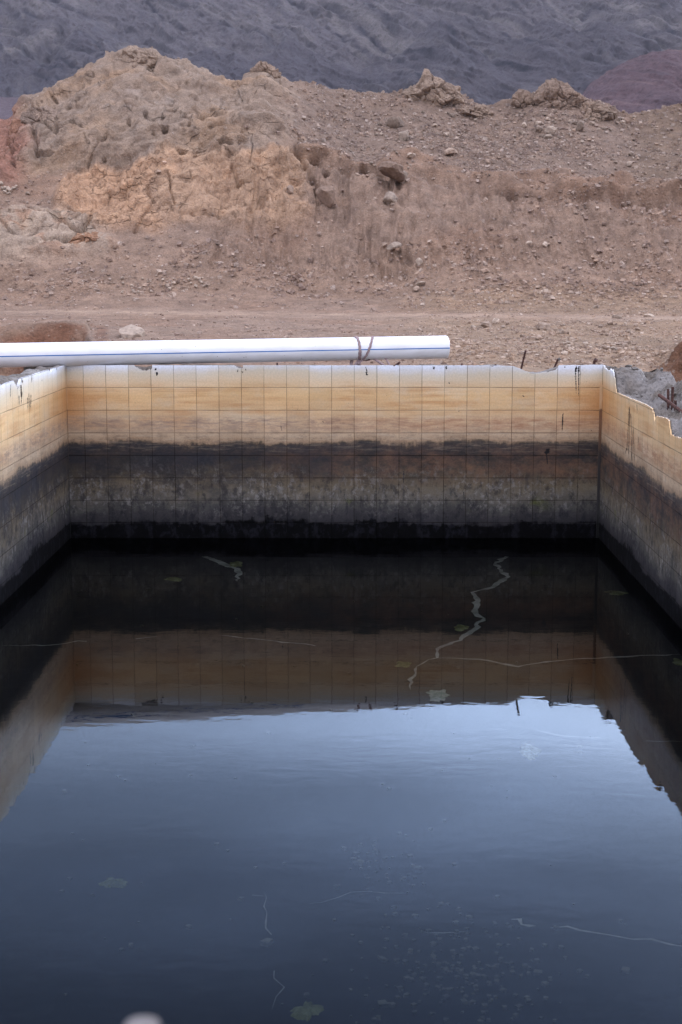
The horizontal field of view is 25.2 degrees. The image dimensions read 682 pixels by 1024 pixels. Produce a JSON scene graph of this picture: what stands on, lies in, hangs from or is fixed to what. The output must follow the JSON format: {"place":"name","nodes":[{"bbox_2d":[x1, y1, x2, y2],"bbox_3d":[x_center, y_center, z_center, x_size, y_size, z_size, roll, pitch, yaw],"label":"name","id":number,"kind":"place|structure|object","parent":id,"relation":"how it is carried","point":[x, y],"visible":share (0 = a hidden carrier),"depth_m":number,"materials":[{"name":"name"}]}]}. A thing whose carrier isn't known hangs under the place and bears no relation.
{"place":"outdoors","nodes":[
{"label":"outdoors","id":0,"kind":"place"},
{"bbox_2d":[0,97,18,119],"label":"foothills","id":1,"kind":"structure","parent":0,"point":[6,106],"depth_m":594.35,"materials":[{"name":"stone"}]},
{"bbox_2d":[0,45,681,382],"bbox_3d":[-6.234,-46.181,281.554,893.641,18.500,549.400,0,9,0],"label":"hillside","id":2,"kind":"structure","parent":0,"point":[113,122],"depth_m":64.25,"materials":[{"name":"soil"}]},
{"bbox_2d":[7,118,22,146],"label":"rock crag","id":3,"kind":"structure","parent":2,"relation":"on","point":[16,123],"depth_m":73.78,"materials":[{"name":"stone"}]},
{"bbox_2d":[20,106,60,130],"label":"rock crag","id":4,"kind":"structure","parent":2,"relation":"on","point":[33,116],"depth_m":74.47,"materials":[{"name":"stone"}]},
{"bbox_2d":[68,231,102,243],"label":"rock crag","id":5,"kind":"structure","parent":2,"relation":"on","point":[87,237],"depth_m":62.56,"materials":[{"name":"stone"}]},
{"bbox_2d":[119,324,145,337],"bbox_3d":[-4.983,-4.213,36.128,0.604,0.349,0.795,-9,26,-23],"label":"boulder","id":6,"kind":"object","parent":2,"relation":"on","point":[130,331],"visible":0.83,"depth_m":35.90,"materials":[{"name":"beige stone"}]},
{"bbox_2d":[111,46,185,71],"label":"rock crag","id":7,"kind":"structure","parent":2,"relation":"on","point":[148,58],"depth_m":78.47,"materials":[{"name":"stone"}]},
{"bbox_2d":[249,61,280,78],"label":"rock crag","id":8,"kind":"structure","parent":2,"relation":"on","point":[266,67],"depth_m":80.15,"materials":[{"name":"stone"}]},
{"bbox_2d":[286,185,293,193],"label":"boulder","id":9,"kind":"object","parent":2,"relation":"on","point":[289,189],"visible":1,"depth_m":65.33,"materials":[{"name":"grey stone"}]},
{"bbox_2d":[315,185,334,208],"bbox_3d":[-0.653,-13.347,64.695,0.842,0.970,0.639,-5,16,8],"label":"boulder","id":10,"kind":"object","parent":2,"relation":"on","point":[325,195],"visible":1,"depth_m":64.50,"materials":[{"name":"brown stone"}]},
{"bbox_2d":[383,191,397,203],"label":"boulder","id":11,"kind":"object","parent":2,"relation":"on","point":[390,197],"visible":1,"depth_m":65.18,"materials":[{"name":"grey stone"}]},
{"bbox_2d":[378,161,404,181],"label":"boulder","id":12,"kind":"object","parent":2,"relation":"on","point":[392,170],"visible":1,"depth_m":66.14,"materials":[{"name":"brown stone"}]},
{"bbox_2d":[387,242,401,249],"bbox_3d":[2.166,-10.877,62.215,0.673,0.309,0.523,-12,7,-24],"label":"boulder","id":13,"kind":"object","parent":2,"relation":"on","point":[393,245],"visible":1,"depth_m":62.04,"materials":[{"name":"grey stone"}]},
{"bbox_2d":[386,117,403,127],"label":"boulder","id":14,"kind":"object","parent":2,"relation":"on","point":[394,122],"visible":1,"depth_m":76.17,"materials":[{"name":"beige stone"}]},
{"bbox_2d":[398,130,408,140],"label":"boulder","id":15,"kind":"object","parent":2,"relation":"on","point":[403,135],"visible":1,"depth_m":73.98,"materials":[{"name":"beige stone"}]},
{"bbox_2d":[399,171,407,184],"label":"boulder","id":16,"kind":"object","parent":2,"relation":"on","point":[406,176],"visible":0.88,"depth_m":66.77,"materials":[{"name":"grey stone"}]},
{"bbox_2d":[407,153,415,157],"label":"boulder","id":17,"kind":"object","parent":2,"relation":"on","point":[410,155],"visible":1,"depth_m":68.99,"materials":[{"name":"beige stone"}]},
{"bbox_2d":[415,258,422,265],"bbox_3d":[3.133,-10.076,61.381,0.212,0.334,0.254,-8,12,-43],"label":"boulder","id":18,"kind":"object","parent":2,"relation":"on","point":[419,261],"visible":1,"depth_m":61.30,"materials":[{"name":"grey stone"}]},
{"bbox_2d":[415,281,425,285],"bbox_3d":[3.157,-9.050,60.374,0.438,0.176,0.351,-11,-5,11],"label":"boulder","id":19,"kind":"object","parent":2,"relation":"on","point":[420,283],"visible":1,"depth_m":60.27,"materials":[{"name":"grey stone"}]},
{"bbox_2d":[402,68,464,107],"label":"rock crag","id":20,"kind":"structure","parent":2,"relation":"on","point":[430,88],"depth_m":79.43,"materials":[{"name":"stone"}]},
{"bbox_2d":[444,148,457,154],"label":"boulder","id":21,"kind":"object","parent":2,"relation":"on","point":[447,151],"visible":1,"depth_m":72.63,"materials":[{"name":"beige stone"}]},
{"bbox_2d":[456,104,493,118],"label":"rock crag","id":22,"kind":"structure","parent":2,"relation":"on","point":[481,111],"depth_m":79.85,"materials":[{"name":"stone"}]},
{"bbox_2d":[480,322,491,327],"bbox_3d":[4.017,-5.169,42.206,0.310,0.194,0.387,13,11,28],"label":"boulder","id":23,"kind":"object","parent":2,"relation":"on","point":[485,324],"visible":0.82,"depth_m":42.08,"materials":[{"name":"beige stone"}]},
{"bbox_2d":[492,318,499,323],"bbox_3d":[4.360,-5.362,42.904,0.202,0.220,0.235,-1,9,-7],"label":"boulder","id":24,"kind":"object","parent":2,"relation":"on","point":[495,321],"visible":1,"depth_m":42.82,"materials":[{"name":"beige stone"}]},
{"bbox_2d":[506,159,514,165],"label":"boulder","id":25,"kind":"object","parent":2,"relation":"on","point":[510,162],"visible":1,"depth_m":71.35,"materials":[{"name":"stone"}]},
{"bbox_2d":[510,89,534,107],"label":"rock crag","id":26,"kind":"structure","parent":2,"relation":"on","point":[522,98],"depth_m":80.16,"materials":[{"name":"stone"}]},
{"bbox_2d":[535,125,542,131],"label":"boulder","id":27,"kind":"object","parent":2,"relation":"on","point":[538,128],"visible":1,"depth_m":76.85,"materials":[{"name":"beige stone"}]},
{"bbox_2d":[535,335,542,339],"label":"boulder","id":28,"kind":"object","parent":2,"relation":"on","point":[538,337],"visible":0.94,"depth_m":33.62,"materials":[{"name":"beige stone"}]},
{"bbox_2d":[537,322,550,330],"bbox_3d":[5.256,-4.772,39.393,0.331,0.256,0.475,-2,9,-10],"label":"boulder","id":29,"kind":"object","parent":2,"relation":"on","point":[544,326],"visible":0.88,"depth_m":39.25,"materials":[{"name":"beige stone"}]},
{"bbox_2d":[543,134,551,138],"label":"boulder","id":30,"kind":"object","parent":2,"relation":"on","point":[547,136],"visible":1,"depth_m":76.09,"materials":[{"name":"beige stone"}]},
{"bbox_2d":[545,126,556,134],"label":"boulder","id":31,"kind":"object","parent":2,"relation":"on","point":[551,130],"visible":0.98,"depth_m":76.43,"materials":[{"name":"beige stone"}]},
{"bbox_2d":[533,78,587,109],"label":"rock crag","id":32,"kind":"structure","parent":2,"relation":"on","point":[556,93],"depth_m":79.69,"materials":[{"name":"stone"}]},
{"bbox_2d":[576,120,583,131],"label":"boulder","id":33,"kind":"object","parent":2,"relation":"on","point":[580,124],"visible":1,"depth_m":77.31,"materials":[{"name":"beige stone"}]},
{"bbox_2d":[578,101,617,120],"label":"rock crag","id":34,"kind":"structure","parent":2,"relation":"on","point":[593,110],"depth_m":79.82,"materials":[{"name":"stone"}]},
{"bbox_2d":[612,315,621,318],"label":"boulder","id":35,"kind":"object","parent":2,"relation":"on","point":[617,316],"visible":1,"depth_m":47.59,"materials":[{"name":"grey stone"}]},
{"bbox_2d":[622,117,630,123],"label":"boulder","id":36,"kind":"object","parent":2,"relation":"on","point":[627,119],"visible":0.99,"depth_m":80.56,"materials":[{"name":"beige stone"}]},
{"bbox_2d":[0,0,681,104],"bbox_3d":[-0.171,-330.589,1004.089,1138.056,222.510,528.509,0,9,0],"label":"mountains","id":37,"kind":"structure","parent":0,"point":[487,52],"depth_m":1003.81,"materials":[{"name":"grey stone"}]},
{"bbox_2d":[0,299,681,371],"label":"berm gravel","id":38,"kind":"structure","parent":0,"point":[622,352],"depth_m":34.93,"materials":[{"name":"brown gravel"}]},
{"bbox_2d":[582,49,681,113],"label":"red hill","id":39,"kind":"structure","parent":0,"point":[652,80],"depth_m":466.20,"materials":[{"name":"stone"}]},
{"bbox_3d":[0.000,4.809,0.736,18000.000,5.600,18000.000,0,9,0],"label":"ground","id":40,"kind":"structure","parent":0,"visible":0},
{"bbox_2d":[0,350,681,1023],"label":"water tank","id":41,"kind":"object","parent":40,"relation":"on","point":[396,450],"visible":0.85,"depth_m":10.03,"materials":[{"name":"beige tile"}]},
{"bbox_2d":[0,336,449,367],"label":"pipe","id":42,"kind":"object","parent":41,"relation":"on","point":[47,354],"visible":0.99,"depth_m":10.12,"materials":[{"name":"white plastic"}]},
{"bbox_2d":[350,336,389,364],"bbox_3d":[0.201,-1.093,10.408,0.282,0.216,0.174,0,9,0],"label":"cloth tie","id":43,"kind":"object","parent":42,"relation":"attached to","point":[358,361],"visible":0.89,"depth_m":10.36,"materials":[{"name":"grey fabric"}]},
{"bbox_2d":[0,538,681,1023],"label":"water","id":44,"kind":"structure","parent":41,"relation":"in","point":[340,780],"depth_m":5.19,"materials":[{"name":"black liquid"}]}
]}

